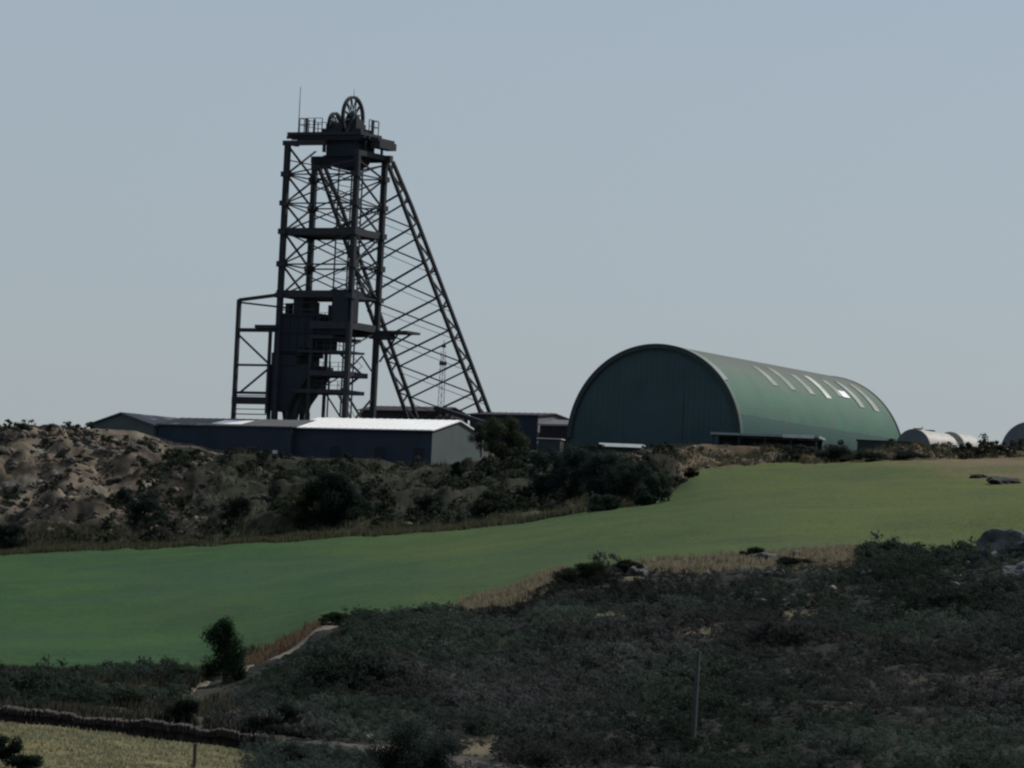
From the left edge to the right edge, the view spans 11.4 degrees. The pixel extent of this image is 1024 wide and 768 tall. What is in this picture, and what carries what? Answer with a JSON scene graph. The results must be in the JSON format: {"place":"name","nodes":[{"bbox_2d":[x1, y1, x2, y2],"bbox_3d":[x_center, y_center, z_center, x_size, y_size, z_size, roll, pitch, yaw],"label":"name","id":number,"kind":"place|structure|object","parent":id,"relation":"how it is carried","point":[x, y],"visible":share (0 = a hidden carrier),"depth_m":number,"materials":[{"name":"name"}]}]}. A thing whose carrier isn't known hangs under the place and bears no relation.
{"place":"outdoors","nodes":[
{"label":"outdoors","id":0,"kind":"place"},
{"bbox_2d":[0,719,371,767],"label":"dry field","id":1,"kind":"structure","parent":0,"point":[63,751],"depth_m":207.98,"materials":[{"name":"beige plant"}]},
{"bbox_2d":[0,734,25,760],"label":"bush","id":2,"kind":"object","parent":1,"relation":"on","point":[15,746],"visible":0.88,"depth_m":199.78,"materials":[{"name":"green plant"}]},
{"bbox_2d":[1,753,43,767],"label":"bush","id":3,"kind":"object","parent":1,"relation":"on","point":[23,761],"visible":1,"depth_m":194.29,"materials":[{"name":"green plant"}]},
{"bbox_2d":[192,744,196,767],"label":"fence post","id":4,"kind":"object","parent":1,"relation":"on","point":[194,755],"visible":1,"depth_m":204.66,"materials":[{"name":"grey wood"}]},
{"bbox_2d":[257,742,309,765],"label":"bush","id":5,"kind":"object","parent":1,"relation":"on","point":[292,751],"visible":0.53,"depth_m":211.65,"materials":[{"name":"green plant"}]},
{"bbox_2d":[359,720,465,767],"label":"bush","id":6,"kind":"object","parent":1,"relation":"on","point":[409,741],"visible":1,"depth_m":206.11,"materials":[{"name":"green plant"}]},
{"bbox_2d":[234,730,619,767],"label":"scrub","id":7,"kind":"object","parent":1,"relation":"on","point":[324,754],"visible":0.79,"depth_m":212.56,"materials":[{"name":"green plant"}]},
{"bbox_2d":[5,721,656,767],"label":"track verge","id":8,"kind":"structure","parent":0,"point":[457,759],"depth_m":229.71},
{"bbox_2d":[0,705,268,749],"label":"stone wall","id":9,"kind":"structure","parent":8,"relation":"on","point":[137,725],"depth_m":227.94,"materials":[{"name":"grey stone"}]},
{"bbox_2d":[0,695,281,749],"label":"wall weeds","id":10,"kind":"object","parent":9,"relation":"on","point":[73,708],"depth_m":229.86,"materials":[{"name":"green plant"}]},
{"bbox_2d":[438,345,446,405],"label":"radio mast","id":11,"kind":"object","parent":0,"point":[442,364],"visible":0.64,"depth_m":690.04,"materials":[{"name":"metal"}]},
{"bbox_2d":[0,457,1023,668],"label":"grass field","id":12,"kind":"structure","parent":0,"point":[119,606],"depth_m":408.68,"materials":[{"name":"green plant"}]},
{"bbox_2d":[587,494,621,511],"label":"bush","id":13,"kind":"object","parent":12,"relation":"on","point":[608,502],"visible":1,"depth_m":489.06,"materials":[{"name":"green plant"}]},
{"bbox_2d":[633,491,657,505],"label":"bush","id":14,"kind":"object","parent":12,"relation":"on","point":[646,497],"visible":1,"depth_m":487.80,"materials":[{"name":"green plant"}]},
{"bbox_2d":[634,466,673,503],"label":"bush","id":15,"kind":"object","parent":12,"relation":"on","point":[651,482],"visible":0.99,"depth_m":490.01,"materials":[{"name":"green plant"}]},
{"bbox_2d":[683,467,698,477],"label":"bush","id":16,"kind":"object","parent":12,"relation":"on","point":[690,472],"visible":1,"depth_m":542.94,"materials":[{"name":"green plant"}]},
{"bbox_2d":[851,451,891,461],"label":"bush","id":17,"kind":"object","parent":12,"relation":"on","point":[860,455],"visible":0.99,"depth_m":557.65,"materials":[{"name":"green plant"}]},
{"bbox_2d":[969,474,988,477],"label":"rock","id":18,"kind":"object","parent":12,"relation":"on","point":[977,476],"visible":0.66,"depth_m":499.60,"materials":[{"name":"grey stone"}]},
{"bbox_2d":[986,476,1021,483],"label":"rock","id":19,"kind":"object","parent":12,"relation":"on","point":[997,480],"visible":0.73,"depth_m":473.80,"materials":[{"name":"grey stone"}]},
{"bbox_2d":[0,420,1023,555],"bbox_3d":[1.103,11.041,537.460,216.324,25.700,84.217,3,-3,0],"label":"mine bank","id":20,"kind":"structure","parent":0,"point":[87,505],"depth_m":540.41,"materials":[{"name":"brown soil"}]},
{"bbox_2d":[1,481,22,491],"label":"boulder","id":21,"kind":"object","parent":20,"relation":"on","point":[6,485],"visible":0.61,"depth_m":542.20,"materials":[{"name":"grey stone"}]},
{"bbox_2d":[0,522,31,547],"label":"bush","id":22,"kind":"object","parent":20,"relation":"on","point":[12,531],"visible":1,"depth_m":519.93,"materials":[{"name":"green plant"}]},
{"bbox_2d":[19,518,30,523],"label":"boulder","id":23,"kind":"object","parent":20,"relation":"on","point":[24,520],"visible":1,"depth_m":527.46,"materials":[{"name":"grey stone"}]},
{"bbox_2d":[40,452,49,457],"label":"boulder","id":24,"kind":"object","parent":20,"relation":"on","point":[46,455],"visible":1,"depth_m":549.13,"materials":[{"name":"grey stone"}]},
{"bbox_2d":[63,521,70,527],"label":"boulder","id":25,"kind":"object","parent":20,"relation":"on","point":[66,524],"visible":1,"depth_m":521.76,"materials":[{"name":"grey stone"}]},
{"bbox_2d":[60,454,76,463],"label":"boulder","id":26,"kind":"object","parent":20,"relation":"on","point":[68,459],"visible":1,"depth_m":546.04,"materials":[{"name":"grey stone"}]},
{"bbox_2d":[84,431,93,435],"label":"boulder","id":27,"kind":"object","parent":20,"relation":"on","point":[89,433],"visible":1,"depth_m":558.18,"materials":[{"name":"grey stone"}]},
{"bbox_2d":[81,438,97,445],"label":"boulder","id":28,"kind":"object","parent":20,"relation":"on","point":[87,440],"visible":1,"depth_m":553.60,"materials":[{"name":"grey stone"}]},
{"bbox_2d":[106,475,125,484],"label":"boulder","id":29,"kind":"object","parent":20,"relation":"on","point":[114,479],"visible":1,"depth_m":542.28,"materials":[{"name":"grey stone"}]},
{"bbox_2d":[114,487,134,504],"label":"bush","id":30,"kind":"object","parent":20,"relation":"on","point":[124,495],"visible":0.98,"depth_m":531.12,"materials":[{"name":"green plant"}]},
{"bbox_2d":[128,444,141,450],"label":"boulder","id":31,"kind":"object","parent":20,"relation":"on","point":[136,447],"visible":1,"depth_m":550.59,"materials":[{"name":"grey stone"}]},
{"bbox_2d":[124,496,170,527],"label":"bush","id":32,"kind":"object","parent":20,"relation":"on","point":[147,505],"visible":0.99,"depth_m":523.61,"materials":[{"name":"green plant"}]},
{"bbox_2d":[180,467,187,472],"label":"boulder","id":33,"kind":"object","parent":20,"relation":"on","point":[183,469],"visible":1,"depth_m":540.34,"materials":[{"name":"grey stone"}]},
{"bbox_2d":[217,495,251,521],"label":"bush","id":34,"kind":"object","parent":20,"relation":"on","point":[241,502],"visible":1,"depth_m":516.54,"materials":[{"name":"green plant"}]},
{"bbox_2d":[1,426,537,461],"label":"mine yard","id":35,"kind":"structure","parent":20,"relation":"on","point":[197,446],"depth_m":591.91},
{"bbox_2d":[90,412,176,435],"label":"gabled shed","id":36,"kind":"structure","parent":35,"relation":"on","point":[143,423],"depth_m":599.88,"materials":[{"name":"grey metal"}]},
{"bbox_2d":[156,417,316,455],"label":"dark blue shed","id":37,"kind":"structure","parent":35,"relation":"on","point":[277,437],"depth_m":592.24,"materials":[{"name":"metal"}]},
{"bbox_2d":[231,87,490,425],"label":"mine headframe","id":38,"kind":"object","parent":35,"relation":"on","point":[308,335],"visible":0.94,"depth_m":606.95,"materials":[{"name":"metal"}]},
{"bbox_2d":[294,417,483,466],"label":"white roofed shed","id":39,"kind":"structure","parent":35,"relation":"on","point":[408,440],"depth_m":584.62,"materials":[{"name":"metal"}]},
{"bbox_2d":[329,445,340,457],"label":"door","id":40,"kind":"structure","parent":39,"relation":"in","point":[334,450],"depth_m":585.96,"materials":[{"name":"blue metal"}]},
{"bbox_2d":[374,446,386,459],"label":"door","id":41,"kind":"structure","parent":39,"relation":"in","point":[379,451],"depth_m":582.96,"materials":[{"name":"blue metal"}]},
{"bbox_2d":[412,447,424,463],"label":"door","id":42,"kind":"structure","parent":39,"relation":"in","point":[416,451],"depth_m":580.55,"materials":[{"name":"metal"}]},
{"bbox_2d":[358,406,466,421],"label":"rusty shed","id":43,"kind":"structure","parent":35,"relation":"on","point":[389,412],"depth_m":643.41,"materials":[{"name":"metal"}]},
{"bbox_2d":[433,405,488,424],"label":"conveyor","id":44,"kind":"object","parent":35,"relation":"on","point":[465,417],"visible":0.46,"depth_m":612.87,"materials":[{"name":"metal"}]},
{"bbox_2d":[467,421,488,456],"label":"tree","id":45,"kind":"object","parent":35,"relation":"on","point":[480,436],"visible":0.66,"depth_m":573.75,"materials":[{"name":"green plant"}]},
{"bbox_2d":[467,412,568,450],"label":"long dark shed","id":46,"kind":"structure","parent":35,"relation":"on","point":[529,427],"depth_m":623.07,"materials":[{"name":"grey metal"}]},
{"bbox_2d":[537,438,564,452],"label":"hut","id":47,"kind":"object","parent":35,"relation":"on","point":[544,444],"visible":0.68,"depth_m":590.25,"materials":[{"name":"metal"}]},
{"bbox_2d":[537,420,568,449],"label":"lean to","id":48,"kind":"object","parent":35,"relation":"on","point":[550,429],"visible":0.39,"depth_m":619.19,"materials":[{"name":"brown metal"}]},
{"bbox_2d":[599,443,644,451],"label":"hut","id":49,"kind":"object","parent":35,"relation":"on","point":[620,447],"visible":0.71,"depth_m":582.14,"materials":[{"name":"metal"}]},
{"bbox_2d":[567,344,900,451],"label":"arched store","id":50,"kind":"structure","parent":35,"relation":"on","point":[646,395],"depth_m":602.92,"materials":[{"name":"green metal"}]},
{"bbox_2d":[626,394,683,448],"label":"sliding door","id":51,"kind":"structure","parent":50,"relation":"in","point":[651,418],"depth_m":600.44,"materials":[{"name":"metal"}]},
{"bbox_2d":[710,432,825,449],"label":"open canopy","id":52,"kind":"object","parent":35,"relation":"on","point":[742,439],"visible":0.45,"depth_m":589.96,"materials":[{"name":"metal"}]},
{"bbox_2d":[856,439,915,450],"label":"shipping container","id":53,"kind":"object","parent":35,"relation":"on","point":[867,444],"visible":0.22,"depth_m":586.42,"materials":[{"name":"metal"}]},
{"bbox_2d":[897,427,957,446],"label":"barrel roofed hut","id":54,"kind":"object","parent":35,"relation":"on","point":[931,437],"visible":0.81,"depth_m":605.53,"materials":[{"name":"metal"}]},
{"bbox_2d":[945,432,978,446],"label":"barrel-roofed hut","id":55,"kind":"object","parent":35,"relation":"on","point":[961,438],"visible":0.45,"depth_m":622.07,"materials":[{"name":"white metal"}]},
{"bbox_2d":[1001,422,1023,446],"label":"hut","id":56,"kind":"object","parent":35,"relation":"on","point":[1016,432],"visible":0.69,"depth_m":604.95,"materials":[{"name":"metal"}]},
{"bbox_2d":[273,493,317,523],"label":"bush","id":57,"kind":"object","parent":20,"relation":"on","point":[300,509],"visible":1,"depth_m":510.89,"materials":[{"name":"green plant"}]},
{"bbox_2d":[296,469,376,526],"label":"bush","id":58,"kind":"object","parent":20,"relation":"on","point":[333,492],"visible":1,"depth_m":509.14,"materials":[{"name":"green plant"}]},
{"bbox_2d":[405,492,446,515],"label":"bush","id":59,"kind":"object","parent":20,"relation":"on","point":[425,504],"visible":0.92,"depth_m":513.58,"materials":[{"name":"green plant"}]},
{"bbox_2d":[450,461,466,476],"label":"bush","id":60,"kind":"object","parent":20,"relation":"on","point":[458,469],"visible":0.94,"depth_m":545.34,"materials":[{"name":"green plant"}]},
{"bbox_2d":[474,466,495,475],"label":"bush","id":61,"kind":"object","parent":20,"relation":"on","point":[490,470],"visible":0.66,"depth_m":542.15,"materials":[{"name":"green plant"}]},
{"bbox_2d":[465,489,513,511],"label":"bush","id":62,"kind":"object","parent":20,"relation":"on","point":[490,496],"visible":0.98,"depth_m":510.99,"materials":[{"name":"green plant"}]},
{"bbox_2d":[482,414,530,456],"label":"bush","id":63,"kind":"object","parent":20,"relation":"on","point":[508,429],"visible":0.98,"depth_m":559.04,"materials":[{"name":"green plant"}]},
{"bbox_2d":[0,419,1023,543],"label":"bank scrub","id":64,"kind":"object","parent":20,"relation":"on","point":[181,456],"visible":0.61,"depth_m":537.19,"materials":[{"name":"green plant"}]},
{"bbox_2d":[0,423,1023,540],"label":"bank rubble","id":65,"kind":"object","parent":20,"relation":"on","point":[112,447],"visible":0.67,"depth_m":545.27,"materials":[{"name":"stone"}]},
{"bbox_2d":[526,447,569,496],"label":"bush","id":66,"kind":"object","parent":20,"relation":"on","point":[539,481],"visible":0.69,"depth_m":516.97,"materials":[{"name":"green plant"}]},
{"bbox_2d":[544,443,595,501],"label":"bush","id":67,"kind":"object","parent":20,"relation":"on","point":[574,457],"visible":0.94,"depth_m":508.79,"materials":[{"name":"green plant"}]},
{"bbox_2d":[564,442,612,453],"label":"bush","id":68,"kind":"object","parent":20,"relation":"on","point":[594,447],"visible":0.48,"depth_m":571.78,"materials":[{"name":"green plant"}]},
{"bbox_2d":[575,449,622,497],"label":"bush","id":69,"kind":"object","parent":20,"relation":"on","point":[594,465],"visible":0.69,"depth_m":505.71,"materials":[{"name":"green plant"}]},
{"bbox_2d":[603,460,648,501],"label":"bush","id":70,"kind":"object","parent":20,"relation":"on","point":[629,477],"visible":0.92,"depth_m":499.23,"materials":[{"name":"green plant"}]},
{"bbox_2d":[777,444,815,458],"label":"bush","id":71,"kind":"object","parent":20,"relation":"on","point":[797,449],"visible":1,"depth_m":566.39,"materials":[{"name":"green plant"}]},
{"bbox_2d":[812,443,854,462],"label":"bush","id":72,"kind":"object","parent":20,"relation":"on","point":[838,453],"visible":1,"depth_m":564.90,"materials":[{"name":"green plant"}]},
{"bbox_2d":[892,451,932,458],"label":"bush","id":73,"kind":"object","parent":20,"relation":"on","point":[907,454],"visible":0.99,"depth_m":563.02,"materials":[{"name":"green plant"}]},
{"bbox_2d":[0,0,1023,444],"label":"sky","id":74,"kind":"structure","parent":0,"point":[826,187],"materials":[{"name":"blue"}]},
{"bbox_2d":[8,549,1023,767],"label":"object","id":75,"kind":"structure","parent":0,"point":[216,684],"depth_m":266.47,"materials":[{"name":"green plant"}]},
{"bbox_2d":[91,689,146,703],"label":"bush","id":76,"kind":"object","parent":75,"relation":"on","point":[133,695],"visible":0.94,"depth_m":234.90,"materials":[{"name":"green plant"}]},
{"bbox_2d":[0,642,265,717],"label":"weedy grass","id":77,"kind":"structure","parent":75,"relation":"on","point":[249,650],"depth_m":264.55,"materials":[{"name":"green plant"}]},
{"bbox_2d":[163,697,199,726],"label":"bush","id":78,"kind":"object","parent":75,"relation":"on","point":[188,709],"visible":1,"depth_m":230.05,"materials":[{"name":"green plant"}]},
{"bbox_2d":[172,667,216,680],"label":"bush","id":79,"kind":"object","parent":75,"relation":"on","point":[190,671],"visible":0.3,"depth_m":284.07,"materials":[{"name":"green plant"}]},
{"bbox_2d":[199,615,249,683],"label":"bush","id":80,"kind":"object","parent":75,"relation":"on","point":[222,633],"visible":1,"depth_m":270.98,"materials":[{"name":"green plant"}]},
{"bbox_2d":[191,622,337,694],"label":"footpath","id":81,"kind":"structure","parent":75,"relation":"on","point":[302,641],"depth_m":304.73,"materials":[{"name":"beige soil"}]},
{"bbox_2d":[242,713,292,735],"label":"bush","id":82,"kind":"object","parent":75,"relation":"on","point":[262,721],"visible":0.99,"depth_m":229.78,"materials":[{"name":"green plant"}]},
{"bbox_2d":[262,702,315,728],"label":"bush","id":83,"kind":"object","parent":75,"relation":"on","point":[288,712],"visible":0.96,"depth_m":231.47,"materials":[{"name":"green plant"}]},
{"bbox_2d":[316,611,355,625],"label":"bush","id":84,"kind":"object","parent":75,"relation":"on","point":[333,617],"visible":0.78,"depth_m":309.45,"materials":[{"name":"green plant"}]},
{"bbox_2d":[351,610,384,616],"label":"bush","id":85,"kind":"object","parent":75,"relation":"on","point":[378,613],"visible":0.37,"depth_m":313.86,"materials":[{"name":"green plant"}]},
{"bbox_2d":[395,607,434,617],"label":"bush","id":86,"kind":"object","parent":75,"relation":"on","point":[421,610],"visible":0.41,"depth_m":317.76,"materials":[{"name":"green plant"}]},
{"bbox_2d":[486,606,507,613],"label":"bush","id":87,"kind":"object","parent":75,"relation":"on","point":[502,608],"visible":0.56,"depth_m":318.59,"materials":[{"name":"green plant"}]},
{"bbox_2d":[0,528,1023,767],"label":"slope scrub","id":88,"kind":"object","parent":75,"relation":"on","point":[355,660],"visible":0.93,"depth_m":265.31,"materials":[{"name":"green plant"}]},
{"bbox_2d":[243,542,892,664],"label":"dry margin grass","id":89,"kind":"structure","parent":75,"relation":"on","point":[517,592],"depth_m":332.23,"materials":[{"name":"brown plant"}]},
{"bbox_2d":[550,559,612,585],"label":"bush","id":90,"kind":"object","parent":75,"relation":"on","point":[585,570],"visible":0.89,"depth_m":323.83,"materials":[{"name":"green plant"}]},
{"bbox_2d":[146,550,1022,765],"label":"slope rubble","id":91,"kind":"object","parent":75,"relation":"on","point":[654,575],"visible":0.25,"depth_m":310.44,"materials":[{"name":"stone"}]},
{"bbox_2d":[613,558,644,573],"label":"bush","id":92,"kind":"object","parent":75,"relation":"on","point":[625,565],"visible":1,"depth_m":326.65,"materials":[{"name":"green plant"}]},
{"bbox_2d":[623,566,648,576],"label":"rock","id":93,"kind":"object","parent":75,"relation":"on","point":[633,571],"visible":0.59,"depth_m":325.75,"materials":[{"name":"grey stone"}]},
{"bbox_2d":[690,651,700,745],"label":"utility pole","id":94,"kind":"object","parent":75,"relation":"on","point":[695,703],"visible":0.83,"depth_m":238.40,"materials":[{"name":"grey wood"}]},
{"bbox_2d":[739,546,768,555],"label":"bush","id":95,"kind":"object","parent":75,"relation":"on","point":[754,550],"visible":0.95,"depth_m":337.51,"materials":[{"name":"green plant"}]},
{"bbox_2d":[749,552,779,559],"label":"rock","id":96,"kind":"object","parent":75,"relation":"on","point":[766,554],"visible":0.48,"depth_m":336.04,"materials":[{"name":"grey stone"}]},
{"bbox_2d":[762,568,784,576],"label":"rock","id":97,"kind":"object","parent":75,"relation":"on","point":[770,571],"visible":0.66,"depth_m":320.72,"materials":[{"name":"grey stone"}]},
{"bbox_2d":[775,556,815,568],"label":"bush","id":98,"kind":"object","parent":75,"relation":"on","point":[785,561],"visible":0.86,"depth_m":331.20,"materials":[{"name":"green plant"}]},
{"bbox_2d":[856,570,871,575],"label":"rock","id":99,"kind":"object","parent":75,"relation":"on","point":[866,573],"visible":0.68,"depth_m":321.36,"materials":[{"name":"grey stone"}]},
{"bbox_2d":[958,561,978,569],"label":"rock","id":100,"kind":"object","parent":75,"relation":"on","point":[971,565],"visible":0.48,"depth_m":329.81,"materials":[{"name":"grey stone"}]},
{"bbox_2d":[976,548,1009,563],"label":"rock","id":101,"kind":"object","parent":75,"relation":"on","point":[983,552],"visible":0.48,"depth_m":329.81,"materials":[{"name":"grey stone"}]},
{"bbox_2d":[975,529,1023,556],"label":"rock","id":102,"kind":"object","parent":75,"relation":"on","point":[999,538],"visible":0.54,"depth_m":330.86,"materials":[{"name":"grey stone"}]},
{"bbox_2d":[1002,561,1023,580],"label":"rock","id":103,"kind":"object","parent":75,"relation":"on","point":[1011,568],"visible":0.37,"depth_m":316.95,"materials":[{"name":"grey stone"}]}
]}

